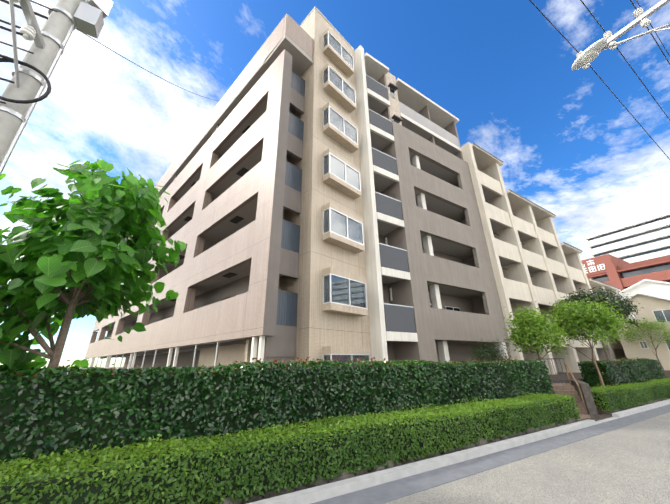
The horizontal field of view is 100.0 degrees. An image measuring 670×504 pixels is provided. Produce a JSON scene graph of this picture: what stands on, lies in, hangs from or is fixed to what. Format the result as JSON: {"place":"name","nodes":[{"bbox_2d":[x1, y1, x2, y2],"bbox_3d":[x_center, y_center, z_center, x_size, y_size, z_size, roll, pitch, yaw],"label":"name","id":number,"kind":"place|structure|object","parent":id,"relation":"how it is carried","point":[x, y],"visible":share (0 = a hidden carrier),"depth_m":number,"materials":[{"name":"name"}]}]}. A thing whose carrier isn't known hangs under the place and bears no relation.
{"place":"outdoors","nodes":[
{"label":"outdoors","id":0,"kind":"place"},
{"bbox_2d":[0,0,81,163],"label":"utility pole","id":1,"kind":"object","parent":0,"point":[57,24],"visible":0.65,"depth_m":3.97,"materials":[{"name":"grey concrete"}]},
{"bbox_2d":[136,125,250,314],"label":"apartment ceiling lights","id":2,"kind":"object","parent":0,"point":[243,171],"visible":0.25,"depth_m":15.91},
{"bbox_2d":[85,14,312,358],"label":"apartment building wall","id":3,"kind":"structure","parent":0,"point":[240,316],"depth_m":15.16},
{"bbox_2d":[88,75,413,367],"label":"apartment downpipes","id":4,"kind":"object","parent":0,"point":[216,356],"visible":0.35,"depth_m":15.80,"materials":[{"name":"white metal"}]},
{"bbox_2d":[276,71,304,326],"bbox_3d":[-2.059,-3.514,12.982,0.020,13.460,1.240,-21,-29,41],"label":"balcony panel","id":5,"kind":"object","parent":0,"point":[294,130],"visible":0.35,"depth_m":12.08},
{"bbox_2d":[86,7,507,369],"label":"cream apartment piers","id":6,"kind":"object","parent":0,"point":[409,96],"depth_m":15.91,"materials":[{"name":"beige concrete"}]},
{"bbox_2d":[198,8,401,369],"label":"apartment tile walls","id":7,"kind":"structure","parent":0,"point":[330,328],"depth_m":13.19,"materials":[{"name":"beige tile"}]},
{"bbox_2d":[148,87,459,326],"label":"apartment window frames","id":8,"kind":"structure","parent":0,"point":[390,289],"depth_m":16.61,"materials":[{"name":"black metal"}]},
{"bbox_2d":[390,88,459,310],"bbox_3d":[-9.269,1.085,29.366,37.728,17.250,14.991,-21,-29,41],"label":"apartment window glass","id":9,"kind":"object","parent":8,"relation":"in","point":[392,92],"visible":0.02,"depth_m":19.22,"materials":[{"name":"black glass"}]},
{"bbox_2d":[119,70,532,350],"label":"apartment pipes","id":10,"kind":"object","parent":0,"point":[394,116],"visible":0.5,"depth_m":13.04,"materials":[{"name":"grey metal"}]},
{"bbox_2d":[0,0,669,367],"label":"sky","id":11,"kind":"structure","parent":0,"point":[564,141],"materials":[{"name":"blue"}]},
{"bbox_2d":[98,35,580,357],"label":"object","id":12,"kind":"object","parent":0,"point":[302,61],"visible":0.17,"depth_m":18.18,"materials":[{"name":"concrete"}]},
{"bbox_2d":[366,75,415,332],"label":"apartment balcony panels","id":13,"kind":"object","parent":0,"point":[399,318],"visible":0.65,"depth_m":15.10,"materials":[{"name":"grey glass"}]},
{"bbox_2d":[369,74,508,365],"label":"apartment balcony walls","id":14,"kind":"structure","parent":0,"point":[404,350],"depth_m":17.57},
{"bbox_2d":[384,412,669,503],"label":"road","id":15,"kind":"structure","parent":0,"point":[629,464],"depth_m":4.66,"materials":[{"name":"grey asphalt"}]},
{"bbox_2d":[247,399,669,503],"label":"road kerb","id":16,"kind":"structure","parent":15,"relation":"on","point":[327,491],"depth_m":4.99,"materials":[{"name":"concrete"}]},
{"bbox_2d":[311,404,669,503],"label":"road gutter","id":17,"kind":"object","parent":15,"relation":"on","point":[383,493],"depth_m":5.15,"materials":[{"name":"concrete"}]},
{"bbox_2d":[461,142,626,373],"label":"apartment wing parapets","id":18,"kind":"object","parent":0,"point":[515,281],"visible":0.5,"depth_m":23.41,"materials":[{"name":"beige concrete"}]},
{"bbox_2d":[473,143,620,289],"bbox_3d":[22.248,-2.322,27.888,5.668,9.300,24.927,-21,-29,41],"label":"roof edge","id":19,"kind":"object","parent":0,"point":[545,210],"depth_m":26.70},
{"bbox_2d":[543,379,599,418],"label":"entrance cheek walls","id":20,"kind":"structure","parent":0,"point":[591,408],"depth_m":9.25,"materials":[{"name":"grey concrete"}]},
{"bbox_2d":[604,265,669,291],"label":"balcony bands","id":21,"kind":"object","parent":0,"point":[615,278],"visible":0.11,"depth_m":51.47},
{"bbox_2d":[605,0,669,46],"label":"utility pole crossarms","id":22,"kind":"object","parent":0,"point":[637,21],"visible":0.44,"depth_m":6.96,"materials":[{"name":"grey metal"}]},
{"bbox_2d":[576,8,650,68],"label":"utility pole insulators","id":23,"kind":"object","parent":22,"relation":"attached to","point":[644,22],"visible":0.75,"depth_m":7.03,"materials":[{"name":"white ceramic"}]},
{"bbox_2d":[529,0,578,52],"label":"power line","id":24,"kind":"structure","parent":23,"relation":"attached to","point":[553,25],"depth_m":7.19,"materials":[{"name":"black"}]},
{"bbox_2d":[580,0,605,32],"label":"power line","id":25,"kind":"structure","parent":23,"relation":"attached to","point":[593,16],"depth_m":7.05,"materials":[{"name":"black"}]},
{"bbox_2d":[589,65,669,159],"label":"power line","id":26,"kind":"object","parent":23,"relation":"attached to","point":[627,110],"depth_m":9.45,"materials":[{"name":"black"}]},
{"bbox_2d":[601,23,669,50],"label":"street lamp arm","id":27,"kind":"object","parent":23,"relation":"attached to","point":[660,28],"visible":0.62,"depth_m":6.62},
{"bbox_2d":[571,38,607,69],"bbox_3d":[6.575,-5.108,7.292,0.755,0.220,0.541,-21,-29,41],"label":"street light","id":28,"kind":"object","parent":27,"relation":"attached to","point":[599,45],"visible":0.73,"depth_m":7.13,"materials":[{"name":"grey metal"}]},
{"bbox_2d":[582,51,598,63],"bbox_3d":[6.577,-5.004,7.251,0.340,0.025,0.340,-21,-29,41],"label":"street lamp lens","id":29,"kind":"object","parent":27,"relation":"attached to","point":[589,57],"visible":0.96,"depth_m":7.23,"materials":[{"name":"white"}]},
{"bbox_2d":[617,48,669,119],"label":"power line","id":30,"kind":"object","parent":23,"relation":"attached to","point":[642,82],"depth_m":8.61,"materials":[{"name":"black"}]},
{"bbox_2d":[636,0,669,56],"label":"power line","id":31,"kind":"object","parent":23,"relation":"attached to","point":[655,32],"depth_m":8.65,"materials":[{"name":"black"}]},
{"bbox_2d":[647,27,669,64],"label":"power line","id":32,"kind":"object","parent":23,"relation":"attached to","point":[659,46],"depth_m":7.70,"materials":[{"name":"black"}]},
{"label":"ground","id":33,"kind":"structure","parent":0,"visible":0},
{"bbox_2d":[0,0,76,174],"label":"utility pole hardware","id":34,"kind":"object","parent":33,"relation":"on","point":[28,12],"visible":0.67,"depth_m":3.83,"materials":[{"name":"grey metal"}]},
{"bbox_2d":[0,77,13,83],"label":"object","id":35,"kind":"object","parent":34,"relation":"attached to","point":[7,80],"visible":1,"depth_m":3.68,"materials":[{"name":"black"}]},
{"bbox_2d":[0,19,21,28],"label":"power line","id":36,"kind":"object","parent":34,"relation":"attached to","point":[8,23],"depth_m":3.89,"materials":[{"name":"black"}]},
{"bbox_2d":[0,54,22,63],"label":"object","id":37,"kind":"object","parent":34,"relation":"attached to","point":[9,58],"visible":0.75,"depth_m":3.72,"materials":[{"name":"black"}]},
{"bbox_2d":[0,26,22,35],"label":"power line","id":38,"kind":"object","parent":34,"relation":"attached to","point":[9,30],"depth_m":3.68,"materials":[{"name":"black"}]},
{"bbox_2d":[0,41,33,53],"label":"power line","id":39,"kind":"object","parent":34,"relation":"attached to","point":[17,47],"visible":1,"depth_m":3.91,"materials":[{"name":"black"}]},
{"bbox_2d":[10,0,35,40],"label":"utility pole insulators","id":40,"kind":"object","parent":34,"relation":"attached to","point":[28,32],"visible":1,"depth_m":3.76,"materials":[{"name":"white ceramic"}]},
{"bbox_2d":[0,0,47,19],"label":"power line","id":41,"kind":"object","parent":34,"relation":"attached to","point":[19,7],"visible":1,"depth_m":3.99,"materials":[{"name":"black"}]},
{"bbox_2d":[0,58,51,103],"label":"cable loop","id":42,"kind":"object","parent":34,"relation":"attached to","point":[46,93],"visible":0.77,"depth_m":3.80,"materials":[{"name":"black rubber"}]},
{"bbox_2d":[30,0,56,11],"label":"power line","id":43,"kind":"object","parent":34,"relation":"attached to","point":[43,6],"visible":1,"depth_m":4.25,"materials":[{"name":"black"}]},
{"bbox_2d":[74,0,103,38],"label":"utility box","id":44,"kind":"object","parent":34,"relation":"attached to","point":[88,19],"visible":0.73,"depth_m":4.67,"materials":[{"name":"silver metal"}]},
{"bbox_2d":[88,0,113,18],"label":"pole fitting","id":45,"kind":"object","parent":34,"relation":"attached to","point":[105,6],"visible":0.67,"depth_m":5.08,"materials":[{"name":"silver metal"}]},
{"bbox_2d":[75,28,225,101],"bbox_3d":[-5.709,-6.713,11.327,0.016,10.611,10.782,4,-22,-13],"label":"overhead cable","id":46,"kind":"object","parent":34,"relation":"attached to","point":[138,65],"depth_m":6.66,"materials":[{"name":"black"}]},
{"bbox_2d":[0,159,185,375],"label":"leaf tree","id":47,"kind":"object","parent":33,"relation":"on","point":[55,245],"depth_m":4.47,"materials":[{"name":"green plant"}]},
{"bbox_2d":[100,220,254,358],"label":"apartment corridor walls","id":48,"kind":"structure","parent":33,"relation":"on","point":[235,288],"depth_m":16.31,"materials":[{"name":"grey concrete"}]},
{"bbox_2d":[123,49,304,369],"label":"walls","id":49,"kind":"structure","parent":33,"relation":"on","point":[280,342],"depth_m":11.61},
{"bbox_2d":[391,120,509,361],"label":"building facade wall","id":50,"kind":"structure","parent":33,"relation":"on","point":[432,325],"depth_m":17.34,"materials":[{"name":"paint"}]},
{"bbox_2d":[399,101,460,147],"bbox_3d":[7.566,-9.794,22.067,1.669,1.160,6.883,-21,-29,41],"label":"parapet","id":51,"kind":"object","parent":50,"relation":"on","point":[407,111],"visible":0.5,"depth_m":21.81,"materials":[{"name":"white concrete"}]},
{"bbox_2d":[289,370,669,491],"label":"planting bed soil","id":52,"kind":"structure","parent":33,"relation":"on","point":[577,376],"depth_m":14.41,"materials":[{"name":"brown soil"}]},
{"bbox_2d":[0,357,554,464],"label":"hedge","id":53,"kind":"object","parent":52,"relation":"on","point":[33,374],"visible":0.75,"depth_m":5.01,"materials":[{"name":"green plant"}]},
{"bbox_2d":[0,392,580,503],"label":"hedge","id":54,"kind":"object","parent":52,"relation":"on","point":[81,459],"visible":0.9,"depth_m":4.16,"materials":[{"name":"green plant"}]},
{"bbox_2d":[189,418,577,503],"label":"edging stones","id":55,"kind":"object","parent":52,"relation":"on","point":[258,497],"visible":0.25,"depth_m":4.81,"materials":[{"name":"grey concrete"}]},
{"bbox_2d":[467,338,517,360],"bbox_3d":[7.284,5.033,13.171,2.427,2.138,2.468,-21,-29,41],"label":"garden shrub","id":56,"kind":"object","parent":52,"relation":"on","point":[488,355],"depth_m":13.11,"materials":[{"name":"green plant"}]},
{"bbox_2d":[524,335,550,360],"bbox_3d":[8.703,4.126,12.042,1.237,2.956,0.901,3,-22,-9],"label":"tree trunk","id":57,"kind":"object","parent":52,"relation":"on","point":[538,352],"visible":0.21,"depth_m":12.11,"materials":[{"name":"brown plant"}]},
{"bbox_2d":[503,301,572,358],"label":"entrance tree leaves","id":58,"kind":"object","parent":57,"relation":"attached to","point":[529,328],"visible":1,"depth_m":12.09,"materials":[{"name":"green plant"}]},
{"bbox_2d":[556,313,602,386],"bbox_3d":[11.797,4.550,13.272,2.197,3.984,0.813,-7,-22,16],"label":"tree trunk","id":59,"kind":"object","parent":52,"relation":"on","point":[592,347],"visible":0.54,"depth_m":13.04,"materials":[{"name":"brown plant"}]},
{"bbox_2d":[541,296,635,349],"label":"entrance tree leaves","id":60,"kind":"object","parent":59,"relation":"attached to","point":[598,318],"visible":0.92,"depth_m":12.82,"materials":[{"name":"green plant"}]},
{"bbox_2d":[548,285,644,359],"bbox_3d":[18.749,5.672,19.998,5.293,6.640,5.226,-21,-29,41],"label":"dark tree","id":61,"kind":"object","parent":52,"relation":"on","point":[628,308],"depth_m":19.54,"materials":[{"name":"green plant"}]},
{"bbox_2d":[593,357,603,385],"bbox_3d":[11.502,5.402,12.180,0.060,1.627,1.010,-17,-27,35],"label":"trunk","id":62,"kind":"object","parent":52,"relation":"on","point":[598,371],"visible":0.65,"depth_m":12.33,"materials":[{"name":"brown wood"}]},
{"bbox_2d":[577,357,666,387],"bbox_3d":[16.193,6.741,15.706,8.282,1.666,1.416,11,-25,-28],"label":"hedge","id":63,"kind":"object","parent":52,"relation":"on","point":[627,363],"visible":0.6,"depth_m":14.51,"materials":[{"name":"green plant"}]},
{"bbox_2d":[578,377,669,411],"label":"hedge","id":64,"kind":"object","parent":52,"relation":"on","point":[604,389],"visible":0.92,"depth_m":10.96,"materials":[{"name":"green plant"}]},
{"bbox_2d":[603,397,669,413],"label":"edging stones","id":65,"kind":"object","parent":52,"relation":"on","point":[614,411],"visible":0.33,"depth_m":10.77,"materials":[{"name":"grey concrete"}]},
{"bbox_2d":[633,330,663,370],"bbox_3d":[26.046,7.883,22.946,2.096,4.485,2.541,-21,-29,41],"label":"tree trunk","id":66,"kind":"object","parent":52,"relation":"on","point":[655,349],"visible":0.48,"depth_m":22.73,"materials":[{"name":"brown plant"}]},
{"bbox_2d":[621,315,669,346],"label":"garden tree leaves","id":67,"kind":"object","parent":66,"relation":"on","point":[650,325],"visible":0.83,"depth_m":22.83,"materials":[{"name":"green plant"}]},
{"bbox_2d":[551,383,590,419],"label":"entrance steps","id":68,"kind":"structure","parent":33,"relation":"on","point":[565,388],"depth_m":10.71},
{"bbox_2d":[535,358,569,383],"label":"metal gate","id":69,"kind":"structure","parent":68,"relation":"on","point":[554,370],"depth_m":12.23,"materials":[{"name":"grey metal"}]},
{"bbox_2d":[563,361,587,413],"bbox_3d":[8.900,4.938,10.459,0.580,1.674,2.493,-21,-29,41],"label":"entrance handrail","id":70,"kind":"object","parent":68,"relation":"on","point":[566,366],"visible":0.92,"depth_m":9.96,"materials":[{"name":"brown metal"}]},
{"bbox_2d":[585,211,669,256],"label":"building roof edge","id":71,"kind":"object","parent":33,"relation":"on","point":[641,220],"depth_m":91.93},
{"bbox_2d":[585,213,669,257],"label":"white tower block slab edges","id":72,"kind":"object","parent":71,"relation":"attached to","point":[665,215],"visible":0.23,"depth_m":89.49,"materials":[{"name":"white concrete"}]},
{"bbox_2d":[586,218,669,262],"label":"white tower block balcony bands","id":73,"kind":"object","parent":71,"relation":"attached to","point":[638,239],"visible":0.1,"depth_m":88.20,"materials":[{"name":"white concrete"}]},
{"bbox_2d":[588,215,669,259],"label":"window bands","id":74,"kind":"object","parent":71,"relation":"attached to","point":[643,243],"depth_m":89.51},
{"bbox_2d":[617,255,669,269],"bbox_3d":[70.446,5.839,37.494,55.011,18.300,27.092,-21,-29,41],"label":"parapet","id":75,"kind":"structure","parent":33,"relation":"on","point":[645,262],"depth_m":50.75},
{"bbox_2d":[581,254,628,276],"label":"red brick penthouse","id":76,"kind":"object","parent":75,"relation":"on","point":[606,260],"visible":0.29,"depth_m":55.75,"materials":[{"name":"red brick"}]},
{"bbox_2d":[583,260,604,272],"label":"roof sign","id":77,"kind":"object","parent":76,"relation":"attached to","point":[593,266],"visible":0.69,"depth_m":56.28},
{"bbox_2d":[587,260,669,287],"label":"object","id":78,"kind":"object","parent":75,"relation":"attached to","point":[636,268],"depth_m":50.82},
{"bbox_2d":[593,263,669,282],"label":"brick building windows","id":79,"kind":"structure","parent":75,"relation":"in","point":[656,268],"depth_m":50.82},
{"bbox_2d":[618,294,669,369],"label":"beige house walls","id":80,"kind":"structure","parent":33,"relation":"on","point":[648,305],"depth_m":23.72,"materials":[{"name":"beige paint"}]},
{"bbox_2d":[623,292,669,300],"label":"house roof","id":81,"kind":"structure","parent":80,"relation":"on","point":[648,295],"depth_m":23.94,"materials":[{"name":"white metal"}]},
{"bbox_2d":[639,309,669,350],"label":"beige window frames","id":82,"kind":"structure","parent":80,"relation":"in","point":[659,322],"depth_m":23.48,"materials":[{"name":"beige metal"}]},
{"bbox_2d":[640,310,669,349],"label":"window glass","id":83,"kind":"object","parent":82,"relation":"in","point":[662,317],"visible":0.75,"depth_m":23.26,"materials":[{"name":"grey glass"}]},
{"bbox_2d":[619,281,669,299],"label":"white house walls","id":84,"kind":"structure","parent":33,"relation":"on","point":[655,289],"depth_m":28.85,"materials":[{"name":"white paint"}]},
{"bbox_2d":[615,279,669,298],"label":"roof trim","id":85,"kind":"structure","parent":84,"relation":"on","point":[639,283],"depth_m":29.26,"materials":[{"name":"white metal"}]},
{"bbox_3d":[0.993,5.062,35.643,45.232,20.330,39.854,-21,-29,41],"label":"apartment building","id":86,"kind":"object","parent":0,"visible":0},
{"bbox_2d":[322,31,369,367],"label":"bay windows","id":87,"kind":"structure","parent":86,"relation":"on","point":[329,153],"depth_m":13.46,"materials":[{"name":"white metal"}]}
]}

